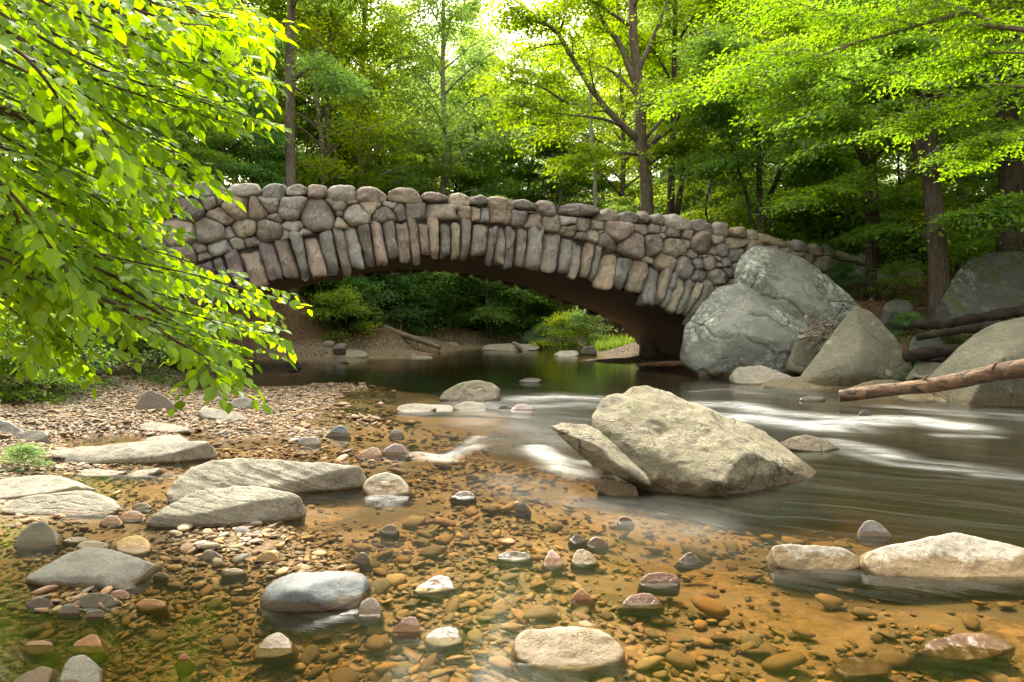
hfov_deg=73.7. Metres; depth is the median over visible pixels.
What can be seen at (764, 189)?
tree
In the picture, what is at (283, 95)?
tree
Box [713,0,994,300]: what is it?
tree
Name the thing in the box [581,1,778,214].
tree
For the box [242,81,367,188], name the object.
tree
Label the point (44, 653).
rock
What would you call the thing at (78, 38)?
tree
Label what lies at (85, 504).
rock
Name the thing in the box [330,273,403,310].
shrub
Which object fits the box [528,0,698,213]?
tree
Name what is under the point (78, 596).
cobble
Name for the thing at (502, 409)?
rock
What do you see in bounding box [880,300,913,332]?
rock
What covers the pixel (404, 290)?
shrub
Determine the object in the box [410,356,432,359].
rock
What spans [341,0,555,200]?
tree
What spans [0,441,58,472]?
shrub
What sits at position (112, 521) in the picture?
rock
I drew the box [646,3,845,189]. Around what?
tree
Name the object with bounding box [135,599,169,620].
rock
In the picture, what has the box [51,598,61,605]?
cobble
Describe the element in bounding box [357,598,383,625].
rock
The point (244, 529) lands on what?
cobble
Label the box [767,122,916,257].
tree
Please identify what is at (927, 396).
rock
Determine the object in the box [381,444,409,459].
rock
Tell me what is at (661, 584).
rock
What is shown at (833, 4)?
tree
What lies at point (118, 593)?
rock
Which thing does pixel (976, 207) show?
shrub
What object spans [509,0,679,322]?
tree
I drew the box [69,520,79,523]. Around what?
cobble
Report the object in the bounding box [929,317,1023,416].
boulder
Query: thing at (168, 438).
rock
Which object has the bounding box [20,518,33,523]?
cobble
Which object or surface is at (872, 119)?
tree
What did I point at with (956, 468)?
water
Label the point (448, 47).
tree
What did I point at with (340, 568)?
cobble
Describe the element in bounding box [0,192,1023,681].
ground
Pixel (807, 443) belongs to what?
rock
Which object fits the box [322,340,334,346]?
rock
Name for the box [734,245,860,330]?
boulder
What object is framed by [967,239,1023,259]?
shrub
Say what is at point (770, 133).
tree
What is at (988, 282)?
boulder
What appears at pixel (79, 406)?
rock
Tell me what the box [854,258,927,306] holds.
shrub
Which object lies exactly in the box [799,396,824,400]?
rock
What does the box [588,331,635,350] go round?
grass
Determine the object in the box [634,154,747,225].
tree
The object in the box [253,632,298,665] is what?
rock
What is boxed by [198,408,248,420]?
rock
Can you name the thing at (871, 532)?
rock
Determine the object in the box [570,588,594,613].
rock
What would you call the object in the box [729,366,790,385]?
rock
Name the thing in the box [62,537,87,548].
rock
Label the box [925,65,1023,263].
tree
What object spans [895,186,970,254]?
shrub
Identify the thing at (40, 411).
rock
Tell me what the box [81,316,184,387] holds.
shrub
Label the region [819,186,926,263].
shrub
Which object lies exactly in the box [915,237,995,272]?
shrub
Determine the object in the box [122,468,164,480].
rock
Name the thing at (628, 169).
tree
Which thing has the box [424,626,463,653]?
rock
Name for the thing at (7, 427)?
rock
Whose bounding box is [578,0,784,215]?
tree
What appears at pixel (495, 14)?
sky
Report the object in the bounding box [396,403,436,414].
rock
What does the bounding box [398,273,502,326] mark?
shrub
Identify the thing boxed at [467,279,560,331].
shrub
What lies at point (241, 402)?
rock
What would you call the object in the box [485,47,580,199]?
tree
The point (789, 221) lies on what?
shrub
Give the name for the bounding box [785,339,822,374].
boulder
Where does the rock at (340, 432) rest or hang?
on the ground at (830, 628)
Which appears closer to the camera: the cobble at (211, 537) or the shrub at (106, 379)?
the cobble at (211, 537)
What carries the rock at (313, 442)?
on the ground at (830, 628)
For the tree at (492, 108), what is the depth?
52.65 m
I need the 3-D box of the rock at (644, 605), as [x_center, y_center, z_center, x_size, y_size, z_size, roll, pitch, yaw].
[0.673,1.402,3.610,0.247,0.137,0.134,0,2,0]
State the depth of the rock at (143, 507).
5.32 m
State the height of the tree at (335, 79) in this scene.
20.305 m
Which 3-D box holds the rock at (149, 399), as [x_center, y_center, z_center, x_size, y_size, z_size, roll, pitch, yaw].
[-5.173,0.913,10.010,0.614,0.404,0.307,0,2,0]
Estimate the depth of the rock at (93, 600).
3.54 m
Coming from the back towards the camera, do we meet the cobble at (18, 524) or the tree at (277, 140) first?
the tree at (277, 140)
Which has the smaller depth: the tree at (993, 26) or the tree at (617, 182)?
the tree at (993, 26)
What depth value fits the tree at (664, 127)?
51.05 m
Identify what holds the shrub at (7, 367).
on the ground at (830, 628)
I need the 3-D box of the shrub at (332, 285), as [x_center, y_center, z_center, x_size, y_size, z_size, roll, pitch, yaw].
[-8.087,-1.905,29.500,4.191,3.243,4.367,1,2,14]
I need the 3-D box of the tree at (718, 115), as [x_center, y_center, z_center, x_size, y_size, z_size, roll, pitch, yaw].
[7.930,-5.616,21.147,7.687,8.542,6.437,0,2,0]
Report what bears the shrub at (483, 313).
on the ground at (830, 628)
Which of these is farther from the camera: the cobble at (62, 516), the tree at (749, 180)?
the tree at (749, 180)
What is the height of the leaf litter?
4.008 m
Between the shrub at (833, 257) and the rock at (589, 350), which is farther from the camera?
the rock at (589, 350)
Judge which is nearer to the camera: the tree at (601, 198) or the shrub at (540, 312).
the shrub at (540, 312)
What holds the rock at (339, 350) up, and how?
on the ground at (830, 628)
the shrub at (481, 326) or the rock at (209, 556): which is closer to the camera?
the rock at (209, 556)
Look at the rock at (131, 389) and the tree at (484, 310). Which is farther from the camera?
the tree at (484, 310)
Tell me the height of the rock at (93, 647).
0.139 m
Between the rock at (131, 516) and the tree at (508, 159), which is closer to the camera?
the rock at (131, 516)
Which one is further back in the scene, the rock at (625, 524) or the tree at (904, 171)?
the tree at (904, 171)
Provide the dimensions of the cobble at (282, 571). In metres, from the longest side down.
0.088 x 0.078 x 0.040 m
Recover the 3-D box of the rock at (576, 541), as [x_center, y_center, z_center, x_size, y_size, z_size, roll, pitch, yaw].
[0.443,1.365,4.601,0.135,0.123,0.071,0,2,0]
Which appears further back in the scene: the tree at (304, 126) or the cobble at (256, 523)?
the tree at (304, 126)
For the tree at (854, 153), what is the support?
on the ground at (830, 628)
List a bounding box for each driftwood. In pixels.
[796,315,840,351]
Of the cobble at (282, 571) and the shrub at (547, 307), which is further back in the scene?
the shrub at (547, 307)
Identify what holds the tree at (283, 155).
on the ground at (830, 628)
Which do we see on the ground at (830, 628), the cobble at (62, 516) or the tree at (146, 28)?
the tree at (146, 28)
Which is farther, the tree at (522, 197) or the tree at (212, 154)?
the tree at (522, 197)
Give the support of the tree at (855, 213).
on the ground at (830, 628)
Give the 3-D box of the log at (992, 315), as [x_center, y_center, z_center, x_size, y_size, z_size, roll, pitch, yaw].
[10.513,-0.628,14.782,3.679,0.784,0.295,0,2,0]
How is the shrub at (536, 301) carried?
on the ground at (830, 628)
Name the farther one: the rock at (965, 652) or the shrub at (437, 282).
the shrub at (437, 282)
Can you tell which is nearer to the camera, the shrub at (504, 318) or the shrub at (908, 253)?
the shrub at (908, 253)
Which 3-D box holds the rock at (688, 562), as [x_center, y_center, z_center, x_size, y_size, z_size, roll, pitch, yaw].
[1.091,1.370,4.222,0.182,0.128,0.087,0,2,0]
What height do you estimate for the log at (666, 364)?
0.356 m
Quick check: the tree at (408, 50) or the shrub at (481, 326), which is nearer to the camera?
the shrub at (481, 326)
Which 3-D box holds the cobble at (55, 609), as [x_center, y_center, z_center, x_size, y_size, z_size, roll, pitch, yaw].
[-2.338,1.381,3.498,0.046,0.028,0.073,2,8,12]
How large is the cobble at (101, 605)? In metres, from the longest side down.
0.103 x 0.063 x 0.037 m
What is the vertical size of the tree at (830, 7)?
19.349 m
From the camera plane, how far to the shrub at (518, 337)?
35.68 m
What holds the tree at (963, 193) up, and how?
on the ground at (830, 628)
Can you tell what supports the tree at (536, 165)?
on the ground at (830, 628)
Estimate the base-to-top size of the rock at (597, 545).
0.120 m
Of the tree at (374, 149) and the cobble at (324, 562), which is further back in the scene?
the tree at (374, 149)
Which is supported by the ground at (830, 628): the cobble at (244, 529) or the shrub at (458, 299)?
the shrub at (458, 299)
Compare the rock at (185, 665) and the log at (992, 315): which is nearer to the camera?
the rock at (185, 665)
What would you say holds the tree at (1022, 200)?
on the ground at (830, 628)
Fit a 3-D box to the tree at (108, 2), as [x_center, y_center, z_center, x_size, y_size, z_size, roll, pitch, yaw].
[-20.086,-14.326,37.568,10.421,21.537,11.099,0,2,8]
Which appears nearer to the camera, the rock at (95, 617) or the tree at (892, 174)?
the rock at (95, 617)
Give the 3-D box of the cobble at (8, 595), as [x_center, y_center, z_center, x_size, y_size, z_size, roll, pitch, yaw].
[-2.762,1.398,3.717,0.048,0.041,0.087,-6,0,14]
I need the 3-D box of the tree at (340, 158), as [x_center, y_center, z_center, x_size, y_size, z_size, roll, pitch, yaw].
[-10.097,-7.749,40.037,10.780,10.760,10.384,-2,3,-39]
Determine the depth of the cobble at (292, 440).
8.18 m
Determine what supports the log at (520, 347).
in the water
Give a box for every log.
[383,325,440,349]
[512,341,526,350]
[636,360,683,366]
[839,358,1023,401]
[902,342,964,362]
[910,305,1023,329]
[915,323,994,340]
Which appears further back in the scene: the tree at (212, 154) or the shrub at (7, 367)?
the tree at (212, 154)
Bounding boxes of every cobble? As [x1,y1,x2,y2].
[0,593,12,599]
[15,522,22,527]
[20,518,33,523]
[22,624,42,636]
[30,585,57,595]
[49,605,61,614]
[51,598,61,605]
[56,514,65,518]
[63,521,72,525]
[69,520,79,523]
[69,594,82,599]
[98,602,108,611]
[158,555,169,561]
[179,543,194,552]
[185,548,195,554]
[204,535,218,540]
[218,532,227,536]
[234,526,249,534]
[248,538,259,543]
[249,521,261,525]
[274,567,288,576]
[277,561,286,565]
[287,438,298,443]
[301,565,311,570]
[318,560,327,564]
[327,561,335,565]
[335,565,345,570]
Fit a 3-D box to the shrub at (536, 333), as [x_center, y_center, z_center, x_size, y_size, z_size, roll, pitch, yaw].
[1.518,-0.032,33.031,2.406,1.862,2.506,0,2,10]
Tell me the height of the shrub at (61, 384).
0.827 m
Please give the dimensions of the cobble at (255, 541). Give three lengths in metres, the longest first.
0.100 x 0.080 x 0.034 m
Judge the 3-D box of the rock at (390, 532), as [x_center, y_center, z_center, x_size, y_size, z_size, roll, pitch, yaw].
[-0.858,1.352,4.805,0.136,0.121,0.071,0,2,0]
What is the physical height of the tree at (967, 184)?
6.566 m
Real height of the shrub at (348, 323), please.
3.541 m
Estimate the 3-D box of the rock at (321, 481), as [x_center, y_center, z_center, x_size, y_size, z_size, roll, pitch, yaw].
[-2.090,1.259,5.901,1.593,0.490,0.592,0,2,0]
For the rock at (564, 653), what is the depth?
2.99 m
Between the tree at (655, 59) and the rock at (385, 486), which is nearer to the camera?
the rock at (385, 486)
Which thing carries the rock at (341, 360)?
on the ground at (830, 628)
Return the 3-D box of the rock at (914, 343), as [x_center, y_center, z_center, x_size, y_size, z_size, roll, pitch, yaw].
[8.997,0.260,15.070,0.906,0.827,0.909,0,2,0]
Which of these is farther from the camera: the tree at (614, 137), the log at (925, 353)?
the tree at (614, 137)
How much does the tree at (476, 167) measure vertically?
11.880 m
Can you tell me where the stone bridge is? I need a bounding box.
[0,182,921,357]
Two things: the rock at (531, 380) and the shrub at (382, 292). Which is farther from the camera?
the shrub at (382, 292)
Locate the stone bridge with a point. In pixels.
(657, 279)
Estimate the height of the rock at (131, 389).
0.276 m
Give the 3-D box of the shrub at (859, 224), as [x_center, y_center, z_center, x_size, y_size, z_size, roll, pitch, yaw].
[11.603,-3.462,23.009,4.958,3.683,4.759,-1,2,-25]
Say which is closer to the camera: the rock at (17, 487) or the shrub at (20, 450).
the rock at (17, 487)
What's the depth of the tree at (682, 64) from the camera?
35.55 m
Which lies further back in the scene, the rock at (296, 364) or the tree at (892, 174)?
the tree at (892, 174)
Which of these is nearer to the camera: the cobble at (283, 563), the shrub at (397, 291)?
the cobble at (283, 563)
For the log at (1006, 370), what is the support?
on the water
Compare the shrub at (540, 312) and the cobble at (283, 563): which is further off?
the shrub at (540, 312)
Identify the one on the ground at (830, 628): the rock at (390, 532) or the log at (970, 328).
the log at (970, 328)
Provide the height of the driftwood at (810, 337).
0.842 m
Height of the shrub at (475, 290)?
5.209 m
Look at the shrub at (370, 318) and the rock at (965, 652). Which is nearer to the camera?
the rock at (965, 652)
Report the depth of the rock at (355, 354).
24.54 m
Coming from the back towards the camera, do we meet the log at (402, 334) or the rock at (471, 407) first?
the log at (402, 334)
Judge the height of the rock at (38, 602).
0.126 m
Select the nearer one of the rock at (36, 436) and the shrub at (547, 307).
the rock at (36, 436)
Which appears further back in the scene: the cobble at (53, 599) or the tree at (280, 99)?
the tree at (280, 99)
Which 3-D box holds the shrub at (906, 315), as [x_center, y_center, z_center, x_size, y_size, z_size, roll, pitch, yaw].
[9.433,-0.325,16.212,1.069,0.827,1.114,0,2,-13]
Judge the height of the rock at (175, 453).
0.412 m
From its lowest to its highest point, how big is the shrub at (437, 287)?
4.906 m
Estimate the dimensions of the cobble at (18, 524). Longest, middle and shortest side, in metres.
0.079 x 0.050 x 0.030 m
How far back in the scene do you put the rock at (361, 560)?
4.22 m
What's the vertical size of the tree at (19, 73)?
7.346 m
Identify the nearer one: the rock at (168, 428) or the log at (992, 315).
the rock at (168, 428)
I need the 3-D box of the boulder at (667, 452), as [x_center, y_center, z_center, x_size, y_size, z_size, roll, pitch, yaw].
[1.698,1.077,6.552,2.767,1.250,1.625,-1,3,-33]
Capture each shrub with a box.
[0,306,88,404]
[0,318,130,403]
[0,319,145,390]
[0,354,86,404]
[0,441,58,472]
[6,289,164,384]
[12,365,95,399]
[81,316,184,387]
[279,175,327,189]
[299,276,380,320]
[300,277,383,321]
[300,284,392,343]
[301,277,393,327]
[301,280,342,314]
[306,279,362,317]
[308,274,397,331]
[314,279,394,333]
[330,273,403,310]
[335,271,441,325]
[359,273,428,323]
[369,273,407,308]
[371,271,469,314]
[378,278,452,335]
[381,270,481,334]
[385,274,418,309]
[396,285,471,326]
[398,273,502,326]
[405,272,495,326]
[409,277,476,334]
[410,275,504,323]
[424,275,495,331]
[441,293,492,327]
[446,281,519,330]
[465,282,553,340]
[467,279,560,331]
[480,288,575,332]
[480,298,529,330]
[490,297,562,334]
[492,292,557,327]
[497,290,560,329]
[519,322,565,347]
[523,308,596,350]
[552,306,616,349]
[732,195,851,253]
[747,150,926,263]
[770,188,959,269]
[811,239,855,288]
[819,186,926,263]
[824,261,870,298]
[845,194,950,260]
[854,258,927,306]
[881,195,956,260]
[888,310,928,343]
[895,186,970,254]
[897,362,922,378]
[911,191,997,272]
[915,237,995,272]
[930,329,967,344]
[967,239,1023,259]
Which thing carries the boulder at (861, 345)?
on the ground at (830, 628)
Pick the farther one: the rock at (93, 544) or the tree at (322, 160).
the tree at (322, 160)
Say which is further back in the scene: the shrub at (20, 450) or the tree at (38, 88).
the tree at (38, 88)
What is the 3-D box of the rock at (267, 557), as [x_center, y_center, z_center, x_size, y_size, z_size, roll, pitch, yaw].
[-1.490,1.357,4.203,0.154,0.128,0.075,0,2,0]
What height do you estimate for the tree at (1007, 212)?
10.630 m
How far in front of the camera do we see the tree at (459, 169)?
39.04 m
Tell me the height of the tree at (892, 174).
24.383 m
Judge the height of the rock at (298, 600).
0.298 m
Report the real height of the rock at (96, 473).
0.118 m
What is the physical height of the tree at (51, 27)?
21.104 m
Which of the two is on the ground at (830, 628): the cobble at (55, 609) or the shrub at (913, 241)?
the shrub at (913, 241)
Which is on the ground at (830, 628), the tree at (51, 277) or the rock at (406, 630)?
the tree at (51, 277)
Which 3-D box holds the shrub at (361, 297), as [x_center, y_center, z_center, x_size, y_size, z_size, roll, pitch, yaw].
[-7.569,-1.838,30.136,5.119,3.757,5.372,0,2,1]
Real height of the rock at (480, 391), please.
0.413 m
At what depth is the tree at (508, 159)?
43.77 m
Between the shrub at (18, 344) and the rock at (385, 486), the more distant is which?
the shrub at (18, 344)
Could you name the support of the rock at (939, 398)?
on the boulder at (996, 342)
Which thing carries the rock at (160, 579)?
on the ground at (830, 628)
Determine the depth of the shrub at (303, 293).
28.67 m
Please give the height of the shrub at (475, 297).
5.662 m
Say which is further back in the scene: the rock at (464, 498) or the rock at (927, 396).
the rock at (927, 396)
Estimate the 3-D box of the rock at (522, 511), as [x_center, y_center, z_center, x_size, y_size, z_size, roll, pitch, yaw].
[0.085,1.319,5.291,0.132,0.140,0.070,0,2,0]
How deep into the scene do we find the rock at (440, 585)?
3.77 m
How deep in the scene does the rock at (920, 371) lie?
13.62 m
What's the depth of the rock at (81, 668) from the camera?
2.80 m
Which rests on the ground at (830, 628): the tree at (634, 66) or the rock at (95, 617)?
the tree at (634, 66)
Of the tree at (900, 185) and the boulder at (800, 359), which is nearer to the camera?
the boulder at (800, 359)
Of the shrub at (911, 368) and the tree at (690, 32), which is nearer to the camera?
the shrub at (911, 368)
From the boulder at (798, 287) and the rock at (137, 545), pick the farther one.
the boulder at (798, 287)
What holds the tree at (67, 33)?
on the ground at (830, 628)
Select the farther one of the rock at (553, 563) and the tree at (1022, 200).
the tree at (1022, 200)
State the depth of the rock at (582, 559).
4.19 m
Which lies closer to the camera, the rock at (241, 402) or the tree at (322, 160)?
the rock at (241, 402)
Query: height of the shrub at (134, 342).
2.263 m
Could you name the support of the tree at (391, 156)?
on the ground at (830, 628)
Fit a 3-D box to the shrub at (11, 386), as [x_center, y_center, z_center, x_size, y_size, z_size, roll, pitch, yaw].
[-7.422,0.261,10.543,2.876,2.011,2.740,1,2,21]
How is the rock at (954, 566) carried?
on the ground at (830, 628)
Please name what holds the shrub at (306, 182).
on the ground at (830, 628)
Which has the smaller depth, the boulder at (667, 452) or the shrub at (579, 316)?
the boulder at (667, 452)
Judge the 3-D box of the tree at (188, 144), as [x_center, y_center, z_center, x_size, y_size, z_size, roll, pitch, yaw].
[-14.463,-7.095,30.038,9.954,11.171,9.538,1,2,28]
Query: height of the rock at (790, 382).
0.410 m
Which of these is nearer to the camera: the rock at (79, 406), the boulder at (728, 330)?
the rock at (79, 406)
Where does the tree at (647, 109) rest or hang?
on the ground at (830, 628)
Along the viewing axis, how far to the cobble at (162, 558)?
4.29 m
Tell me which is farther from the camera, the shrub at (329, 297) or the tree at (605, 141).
the tree at (605, 141)
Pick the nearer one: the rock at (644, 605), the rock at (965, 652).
the rock at (965, 652)
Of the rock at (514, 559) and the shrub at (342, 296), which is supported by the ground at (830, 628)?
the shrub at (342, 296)
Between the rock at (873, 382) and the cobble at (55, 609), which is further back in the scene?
the rock at (873, 382)
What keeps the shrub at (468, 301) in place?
on the ground at (830, 628)
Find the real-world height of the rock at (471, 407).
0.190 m
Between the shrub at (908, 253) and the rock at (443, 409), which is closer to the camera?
the rock at (443, 409)
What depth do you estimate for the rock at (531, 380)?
15.44 m
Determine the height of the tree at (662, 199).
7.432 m
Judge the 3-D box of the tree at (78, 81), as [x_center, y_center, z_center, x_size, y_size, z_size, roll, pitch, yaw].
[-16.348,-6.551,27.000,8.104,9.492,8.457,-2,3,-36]
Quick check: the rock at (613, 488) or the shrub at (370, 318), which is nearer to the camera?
the rock at (613, 488)
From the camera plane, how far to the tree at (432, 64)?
50.87 m
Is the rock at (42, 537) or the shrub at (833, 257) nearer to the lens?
the rock at (42, 537)
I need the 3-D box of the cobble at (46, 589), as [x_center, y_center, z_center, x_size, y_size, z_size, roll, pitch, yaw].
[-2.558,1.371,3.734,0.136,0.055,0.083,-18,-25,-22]
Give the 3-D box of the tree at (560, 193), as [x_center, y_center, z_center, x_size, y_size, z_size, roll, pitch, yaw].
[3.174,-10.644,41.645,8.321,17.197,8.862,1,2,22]
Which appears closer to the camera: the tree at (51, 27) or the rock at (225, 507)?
the rock at (225, 507)
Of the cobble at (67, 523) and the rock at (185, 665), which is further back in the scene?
the cobble at (67, 523)
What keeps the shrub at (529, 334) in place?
on the ground at (830, 628)
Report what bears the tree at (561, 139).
on the ground at (830, 628)
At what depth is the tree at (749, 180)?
30.14 m
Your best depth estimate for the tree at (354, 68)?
49.89 m
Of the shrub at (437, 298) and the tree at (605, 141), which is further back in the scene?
the tree at (605, 141)
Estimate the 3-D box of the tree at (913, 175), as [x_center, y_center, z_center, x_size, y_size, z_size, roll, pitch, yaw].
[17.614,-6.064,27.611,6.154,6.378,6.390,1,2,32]
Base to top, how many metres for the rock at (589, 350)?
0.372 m
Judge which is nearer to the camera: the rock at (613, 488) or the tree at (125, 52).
the rock at (613, 488)
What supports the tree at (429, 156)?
on the ground at (830, 628)
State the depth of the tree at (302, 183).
33.81 m
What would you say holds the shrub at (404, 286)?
on the ground at (830, 628)
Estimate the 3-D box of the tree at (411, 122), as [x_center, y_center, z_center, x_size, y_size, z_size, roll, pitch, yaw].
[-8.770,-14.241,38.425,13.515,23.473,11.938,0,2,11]
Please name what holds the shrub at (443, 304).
on the ground at (830, 628)
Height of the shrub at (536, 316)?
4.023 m
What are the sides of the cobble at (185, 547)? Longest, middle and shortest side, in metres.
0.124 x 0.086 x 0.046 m
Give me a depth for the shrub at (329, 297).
29.12 m
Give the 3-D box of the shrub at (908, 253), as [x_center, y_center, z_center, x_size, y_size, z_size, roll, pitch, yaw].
[15.808,-4.336,27.839,5.806,4.060,5.531,0,2,10]
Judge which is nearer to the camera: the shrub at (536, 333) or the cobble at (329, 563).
the cobble at (329, 563)
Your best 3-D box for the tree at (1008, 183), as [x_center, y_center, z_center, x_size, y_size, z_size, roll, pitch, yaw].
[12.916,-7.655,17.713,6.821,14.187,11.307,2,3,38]
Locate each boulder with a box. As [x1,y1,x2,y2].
[551,385,816,525]
[680,283,819,383]
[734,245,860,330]
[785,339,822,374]
[799,307,911,386]
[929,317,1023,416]
[935,251,1023,332]
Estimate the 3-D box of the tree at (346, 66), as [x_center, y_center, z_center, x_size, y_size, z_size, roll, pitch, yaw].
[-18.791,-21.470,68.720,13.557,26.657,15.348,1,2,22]
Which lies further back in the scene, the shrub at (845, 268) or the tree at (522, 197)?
the tree at (522, 197)
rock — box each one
[0,420,23,434]
[0,475,94,498]
[1,490,125,518]
[13,666,59,681]
[14,521,61,553]
[15,430,50,444]
[23,640,62,667]
[24,409,47,414]
[25,547,163,594]
[26,597,54,613]
[46,441,217,466]
[58,603,80,619]
[60,655,105,681]
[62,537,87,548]
[67,405,86,409]
[69,634,109,663]
[76,540,110,549]
[76,593,121,610]
[78,469,127,478]
[86,609,105,627]
[99,515,124,527]
[110,590,131,602]
[116,535,153,555]
[119,510,146,522]
[120,386,142,393]
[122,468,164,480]
[132,503,152,512]
[135,390,177,411]
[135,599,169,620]
[140,423,191,434]
[145,435,187,440]
[146,485,306,530]
[153,572,168,586]
[166,458,365,503]
[175,654,197,677]
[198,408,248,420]
[200,550,223,562]
[221,568,248,583]
[231,397,253,408]
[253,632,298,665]
[257,551,279,564]
[260,571,371,628]
[287,360,300,368]
[298,437,320,448]
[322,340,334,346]
[325,425,350,440]
[332,345,345,355]
[334,357,348,362]
[342,350,369,357]
[351,552,369,569]
[356,447,381,460]
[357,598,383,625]
[363,472,411,500]
[380,524,399,540]
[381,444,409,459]
[389,429,404,439]
[391,616,421,644]
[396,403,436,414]
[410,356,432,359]
[413,575,456,598]
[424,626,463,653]
[427,404,454,414]
[439,380,499,404]
[450,491,476,505]
[454,401,487,413]
[481,343,539,350]
[496,551,532,567]
[498,405,510,413]
[509,404,534,413]
[511,626,625,681]
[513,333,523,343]
[514,502,530,519]
[518,378,541,382]
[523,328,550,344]
[541,550,564,573]
[554,350,577,355]
[568,534,586,549]
[570,549,599,570]
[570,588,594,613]
[581,346,596,354]
[587,537,607,554]
[597,475,637,501]
[617,516,634,531]
[617,593,664,617]
[637,572,679,596]
[675,552,704,572]
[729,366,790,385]
[759,377,848,396]
[765,544,860,588]
[780,435,839,451]
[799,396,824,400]
[823,656,891,681]
[847,380,901,396]
[853,532,1023,603]
[855,520,891,543]
[858,410,870,415]
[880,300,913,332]
[892,393,934,402]
[905,362,941,380]
[907,337,944,367]
[907,633,1015,673]
[933,395,948,405]
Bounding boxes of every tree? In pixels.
[0,0,72,187]
[0,0,312,417]
[0,14,96,188]
[0,40,96,193]
[5,0,172,186]
[13,0,152,134]
[31,0,216,110]
[40,54,188,186]
[60,1,247,83]
[85,52,249,186]
[86,0,240,186]
[104,50,285,186]
[128,0,323,187]
[148,59,317,189]
[179,100,308,188]
[181,0,298,183]
[188,0,371,186]
[209,0,395,300]
[213,0,420,192]
[237,0,322,178]
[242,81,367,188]
[248,0,431,186]
[256,0,475,190]
[262,169,308,185]
[279,119,396,191]
[282,0,382,177]
[295,2,416,181]
[300,98,410,186]
[304,79,460,195]
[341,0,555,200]
[357,28,412,171]
[365,1,470,188]
[375,131,505,196]
[383,98,511,194]
[390,41,461,192]
[407,194,553,337]
[414,119,511,197]
[416,0,537,193]
[427,20,544,197]
[437,51,550,189]
[448,97,569,203]
[453,0,773,356]
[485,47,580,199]
[494,22,632,301]
[502,193,531,199]
[504,114,619,212]
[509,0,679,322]
[523,81,598,195]
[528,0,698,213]
[541,6,659,209]
[545,147,640,211]
[564,196,665,321]
[572,53,639,201]
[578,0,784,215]
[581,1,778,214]
[587,2,714,210]
[599,14,668,196]
[607,22,757,203]
[611,0,797,222]
[622,133,788,239]
[623,0,1023,186]
[624,0,812,224]
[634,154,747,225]
[643,24,891,234]
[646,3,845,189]
[698,173,786,227]
[705,0,882,231]
[713,0,893,206]
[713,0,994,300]
[724,119,865,252]
[744,0,957,254]
[744,0,1023,331]
[755,0,976,253]
[765,116,910,248]
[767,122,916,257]
[780,1,997,194]
[825,74,992,260]
[842,0,1023,252]
[854,0,1023,256]
[877,25,905,186]
[883,115,986,246]
[897,80,1023,248]
[903,43,1023,251]
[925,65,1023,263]
[970,92,1023,273]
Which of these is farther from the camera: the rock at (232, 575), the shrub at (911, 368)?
the shrub at (911, 368)
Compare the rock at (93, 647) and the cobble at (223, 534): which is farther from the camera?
the cobble at (223, 534)
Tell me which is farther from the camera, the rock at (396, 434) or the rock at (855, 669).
the rock at (396, 434)
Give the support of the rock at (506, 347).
in the water
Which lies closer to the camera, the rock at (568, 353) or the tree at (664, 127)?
the rock at (568, 353)
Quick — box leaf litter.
[57,243,994,358]
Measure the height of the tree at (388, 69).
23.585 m
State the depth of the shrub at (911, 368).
14.37 m
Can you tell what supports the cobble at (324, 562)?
on the ground at (830, 628)
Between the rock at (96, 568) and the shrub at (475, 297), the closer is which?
the rock at (96, 568)
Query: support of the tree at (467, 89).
on the ground at (830, 628)
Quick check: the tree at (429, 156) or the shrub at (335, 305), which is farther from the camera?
the tree at (429, 156)
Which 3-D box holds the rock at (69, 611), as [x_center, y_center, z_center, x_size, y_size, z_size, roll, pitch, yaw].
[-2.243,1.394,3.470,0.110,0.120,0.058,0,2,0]
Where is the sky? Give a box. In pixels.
[6,0,982,190]
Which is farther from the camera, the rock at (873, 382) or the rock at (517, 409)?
the rock at (873, 382)
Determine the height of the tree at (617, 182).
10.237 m
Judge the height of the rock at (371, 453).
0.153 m
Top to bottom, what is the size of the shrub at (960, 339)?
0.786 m
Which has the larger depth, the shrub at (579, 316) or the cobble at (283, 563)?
the shrub at (579, 316)
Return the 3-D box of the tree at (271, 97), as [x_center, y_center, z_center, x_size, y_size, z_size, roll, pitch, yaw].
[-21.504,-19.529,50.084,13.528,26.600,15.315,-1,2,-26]
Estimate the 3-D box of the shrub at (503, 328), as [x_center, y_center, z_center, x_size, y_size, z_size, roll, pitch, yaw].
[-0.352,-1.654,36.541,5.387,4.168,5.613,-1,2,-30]
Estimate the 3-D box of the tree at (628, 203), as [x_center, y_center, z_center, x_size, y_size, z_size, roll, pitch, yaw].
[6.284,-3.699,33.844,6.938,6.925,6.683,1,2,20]
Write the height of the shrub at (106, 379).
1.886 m
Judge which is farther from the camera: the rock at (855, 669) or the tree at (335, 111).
the tree at (335, 111)
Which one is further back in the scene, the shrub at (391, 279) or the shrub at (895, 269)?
the shrub at (391, 279)

